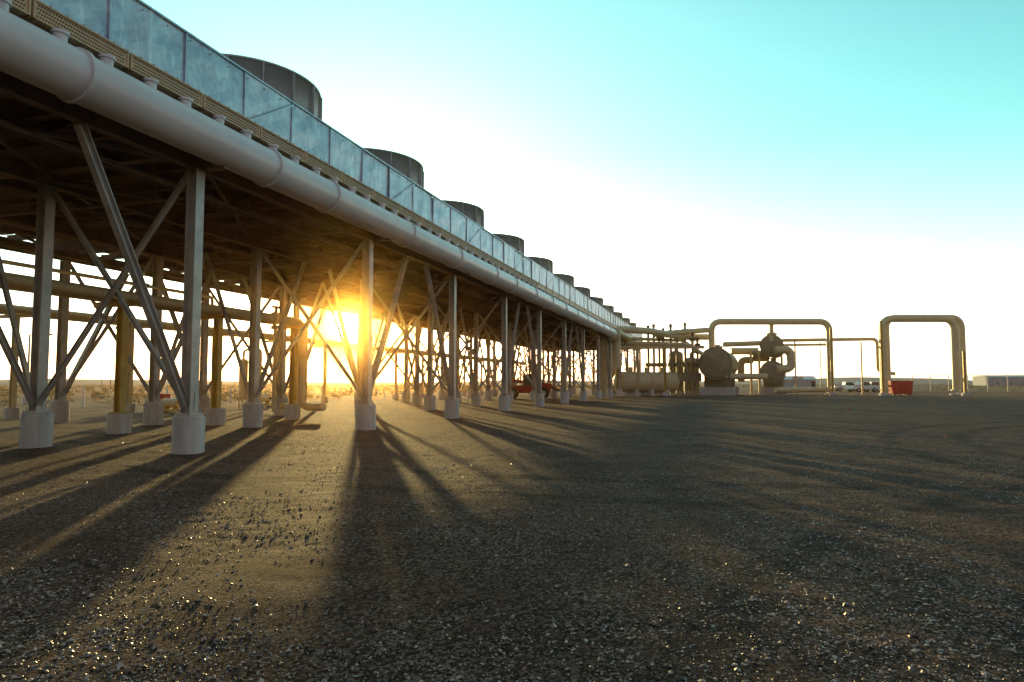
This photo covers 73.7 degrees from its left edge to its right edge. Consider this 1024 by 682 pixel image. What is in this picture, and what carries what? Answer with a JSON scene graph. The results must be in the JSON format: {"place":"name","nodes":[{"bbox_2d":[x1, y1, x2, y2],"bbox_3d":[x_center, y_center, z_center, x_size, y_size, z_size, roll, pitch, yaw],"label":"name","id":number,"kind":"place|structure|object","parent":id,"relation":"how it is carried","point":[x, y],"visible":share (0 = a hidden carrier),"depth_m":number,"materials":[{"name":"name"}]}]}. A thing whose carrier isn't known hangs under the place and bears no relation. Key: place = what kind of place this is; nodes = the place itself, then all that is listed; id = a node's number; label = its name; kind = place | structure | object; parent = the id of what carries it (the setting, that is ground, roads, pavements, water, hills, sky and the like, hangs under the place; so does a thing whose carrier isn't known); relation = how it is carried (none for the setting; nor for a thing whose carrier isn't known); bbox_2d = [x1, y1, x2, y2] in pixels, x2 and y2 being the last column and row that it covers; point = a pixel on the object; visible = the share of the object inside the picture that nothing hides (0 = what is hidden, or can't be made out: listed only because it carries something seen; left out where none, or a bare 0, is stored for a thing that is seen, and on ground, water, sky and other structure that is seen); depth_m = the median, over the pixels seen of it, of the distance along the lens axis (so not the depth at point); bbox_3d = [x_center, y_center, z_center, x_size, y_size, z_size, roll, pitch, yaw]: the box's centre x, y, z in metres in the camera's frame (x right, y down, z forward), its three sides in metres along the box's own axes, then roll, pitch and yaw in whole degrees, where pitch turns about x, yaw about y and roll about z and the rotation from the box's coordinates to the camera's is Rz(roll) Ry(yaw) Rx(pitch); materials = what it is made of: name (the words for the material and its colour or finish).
{"place":"outdoors","nodes":[
{"label":"outdoors","id":0,"kind":"place"},
{"bbox_2d":[0,377,972,383],"bbox_3d":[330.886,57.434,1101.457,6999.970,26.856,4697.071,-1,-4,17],"label":"hills","id":1,"kind":"structure","parent":0,"point":[840,380],"depth_m":2493.63,"materials":[{"name":"soil"}]},
{"bbox_2d":[0,384,1023,681],"bbox_3d":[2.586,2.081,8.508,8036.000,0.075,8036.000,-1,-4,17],"label":"ground","id":2,"kind":"structure","parent":0,"point":[360,578],"depth_m":6.92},
{"bbox_2d":[23,334,52,404],"bbox_3d":[-34.722,2.053,49.975,1.844,5.190,0.500,0,-4,0],"label":"street lamp","id":3,"kind":"object","parent":2,"relation":"on","point":[25,402],"visible":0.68,"depth_m":49.98,"materials":[{"name":"metal"}]},
{"bbox_2d":[108,351,111,386],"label":"utility pole","id":4,"kind":"object","parent":2,"relation":"on","point":[111,366],"visible":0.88,"depth_m":259.93,"materials":[{"name":"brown wood"}]},
{"bbox_2d":[0,259,325,433],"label":"pipe rack","id":5,"kind":"object","parent":2,"relation":"on","point":[119,419],"visible":0.77,"depth_m":24.50,"materials":[{"name":"metal"}]},
{"bbox_2d":[159,393,169,411],"bbox_3d":[-19.672,3.412,37.926,1.350,0.985,0.550,-1,-4,17],"label":"fire hose cabinet","id":6,"kind":"object","parent":2,"relation":"on","point":[163,395],"visible":0.2,"depth_m":37.61,"materials":[{"name":"metal"}]},
{"bbox_2d":[161,387,211,411],"bbox_3d":[-17.535,3.106,36.722,3.488,1.328,1.000,-1,-4,17],"label":"pump skid","id":7,"kind":"object","parent":2,"relation":"on","point":[169,403],"visible":0.24,"depth_m":36.72,"materials":[{"name":"yellow paint"}]},
{"bbox_2d":[237,349,261,407],"bbox_3d":[-16.814,2.377,43.794,1.758,3.778,0.760,-1,-4,17],"label":"filter vessel","id":8,"kind":"object","parent":2,"relation":"on","point":[242,394],"visible":0.68,"depth_m":43.68,"materials":[{"name":"yellow paint"}]},
{"bbox_2d":[0,385,498,409],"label":"wire fence","id":9,"kind":"object","parent":2,"relation":"on","point":[83,397],"visible":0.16,"depth_m":46.68,"materials":[{"name":"grey metal"}]},
{"bbox_2d":[0,303,524,418],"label":"pipe rack","id":10,"kind":"object","parent":2,"relation":"on","point":[11,410],"visible":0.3,"depth_m":35.87,"materials":[{"name":"metal"}]},
{"bbox_2d":[261,386,288,404],"bbox_3d":[-16.519,3.787,47.701,3.488,1.328,1.000,-1,-4,17],"label":"pump skid","id":11,"kind":"object","parent":2,"relation":"on","point":[266,399],"visible":0.2,"depth_m":47.69,"materials":[{"name":"yellow paint"}]},
{"bbox_2d":[0,0,642,454],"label":"air cooled condenser","id":12,"kind":"object","parent":2,"relation":"on","point":[140,138],"visible":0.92,"depth_m":20.56,"materials":[{"name":"metal"}]},
{"bbox_2d":[0,384,1023,405],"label":"sagebrush","id":13,"kind":"object","parent":2,"relation":"on","point":[269,392],"visible":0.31,"depth_m":109.32,"materials":[{"name":"green plant"}]},
{"bbox_2d":[0,430,1023,681],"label":"gravel stones","id":14,"kind":"object","parent":2,"relation":"on","point":[584,640],"visible":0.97,"depth_m":4.72,"materials":[{"name":"grey gravel"}]},
{"bbox_2d":[511,374,560,398],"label":"telehandler","id":15,"kind":"object","parent":2,"relation":"on","point":[525,387],"visible":0.46,"depth_m":67.31,"materials":[{"name":"red paint"}]},
{"bbox_2d":[613,367,679,395],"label":"receiver tank","id":16,"kind":"object","parent":2,"relation":"on","point":[650,383],"visible":0.91,"depth_m":86.75,"materials":[{"name":"white metal"}]},
{"bbox_2d":[599,338,699,396],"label":"separator vessels","id":17,"kind":"object","parent":2,"relation":"on","point":[604,388],"visible":0.39,"depth_m":93.81,"materials":[{"name":"yellow paint"}]},
{"bbox_2d":[615,323,760,395],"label":"pipe rack platform","id":18,"kind":"structure","parent":2,"relation":"on","point":[662,339],"depth_m":89.25,"materials":[{"name":"yellow paint"}]},
{"bbox_2d":[698,345,738,394],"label":"horizontal vessel","id":19,"kind":"object","parent":2,"relation":"on","point":[717,364],"visible":0.98,"depth_m":88.17,"materials":[{"name":"paint"}]},
{"bbox_2d":[708,318,836,394],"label":"pipe expansion loop","id":20,"kind":"object","parent":2,"relation":"on","point":[826,324],"visible":0.84,"depth_m":91.94,"materials":[{"name":"yellow paint"}]},
{"bbox_2d":[760,358,786,394],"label":"horizontal vessel","id":21,"kind":"object","parent":2,"relation":"on","point":[773,381],"visible":0.8,"depth_m":91.98,"materials":[{"name":"paint"}]},
{"bbox_2d":[724,325,829,393],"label":"exchanger piping","id":22,"kind":"object","parent":2,"relation":"on","point":[755,355],"visible":0.98,"depth_m":91.32,"materials":[{"name":"yellow paint"}]},
{"bbox_2d":[760,332,783,357],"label":"horizontal vessel","id":23,"kind":"object","parent":22,"relation":"attached to","point":[767,345],"visible":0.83,"depth_m":92.45,"materials":[{"name":"paint"}]},
{"bbox_2d":[784,376,817,386],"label":"site office","id":24,"kind":"structure","parent":2,"relation":"on","point":[804,381],"depth_m":187.12,"materials":[{"name":"white paint"}]},
{"bbox_2d":[792,377,814,386],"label":"doors","id":25,"kind":"structure","parent":24,"relation":"in","point":[799,382],"depth_m":187.10,"materials":[{"name":"metal"}]},
{"bbox_2d":[820,346,822,393],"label":"street lamp","id":26,"kind":"object","parent":2,"relation":"on","point":[820,369],"visible":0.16,"depth_m":104.87,"materials":[{"name":"metal"}]},
{"bbox_2d":[782,337,895,393],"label":"overhead pipe","id":27,"kind":"object","parent":2,"relation":"on","point":[795,340],"visible":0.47,"depth_m":96.62,"materials":[{"name":"beige metal"}]},
{"bbox_2d":[834,382,855,390],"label":"pickup truck","id":28,"kind":"object","parent":2,"relation":"on","point":[840,387],"visible":0.52,"depth_m":133.90,"materials":[{"name":"white paint"}]},
{"bbox_2d":[846,382,878,391],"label":"pickup truck","id":29,"kind":"object","parent":2,"relation":"on","point":[867,386],"visible":0.92,"depth_m":119.06,"materials":[{"name":"white paint"}]},
{"bbox_2d":[860,382,879,391],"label":"pickup truck","id":30,"kind":"object","parent":2,"relation":"on","point":[875,383],"visible":0.2,"depth_m":124.89,"materials":[{"name":"white paint"}]},
{"bbox_2d":[829,321,968,395],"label":"pipe support frame","id":31,"kind":"object","parent":2,"relation":"on","point":[832,392],"visible":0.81,"depth_m":86.06,"materials":[{"name":"yellow paint"}]},
{"bbox_2d":[888,381,913,394],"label":"waste skip","id":32,"kind":"object","parent":2,"relation":"on","point":[901,387],"visible":0.82,"depth_m":88.94,"materials":[{"name":"red paint"}]},
{"bbox_2d":[877,315,961,395],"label":"pipe expansion loop","id":33,"kind":"object","parent":2,"relation":"on","point":[955,351],"visible":0.82,"depth_m":87.86,"materials":[{"name":"yellow paint"}]},
{"bbox_2d":[886,314,970,394],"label":"pipe expansion loop","id":34,"kind":"object","parent":2,"relation":"on","point":[962,337],"visible":0.38,"depth_m":93.75,"materials":[{"name":"yellow paint"}]},
{"bbox_2d":[894,373,1023,391],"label":"chain link fence","id":35,"kind":"object","parent":2,"relation":"on","point":[948,378],"visible":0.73,"depth_m":126.56,"materials":[{"name":"metal"}]},
{"bbox_2d":[0,0,1023,382],"label":"sky","id":36,"kind":"structure","parent":0,"point":[852,165],"materials":[{"name":"blue"}]},
{"bbox_2d":[972,375,1023,385],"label":"warehouse","id":37,"kind":"structure","parent":0,"point":[1018,380],"depth_m":472.30,"materials":[{"name":"white paint"}]},
{"bbox_2d":[990,381,1023,385],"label":"doors","id":38,"kind":"structure","parent":37,"relation":"in","point":[991,382],"depth_m":471.98,"materials":[{"name":"metal"}]}
]}

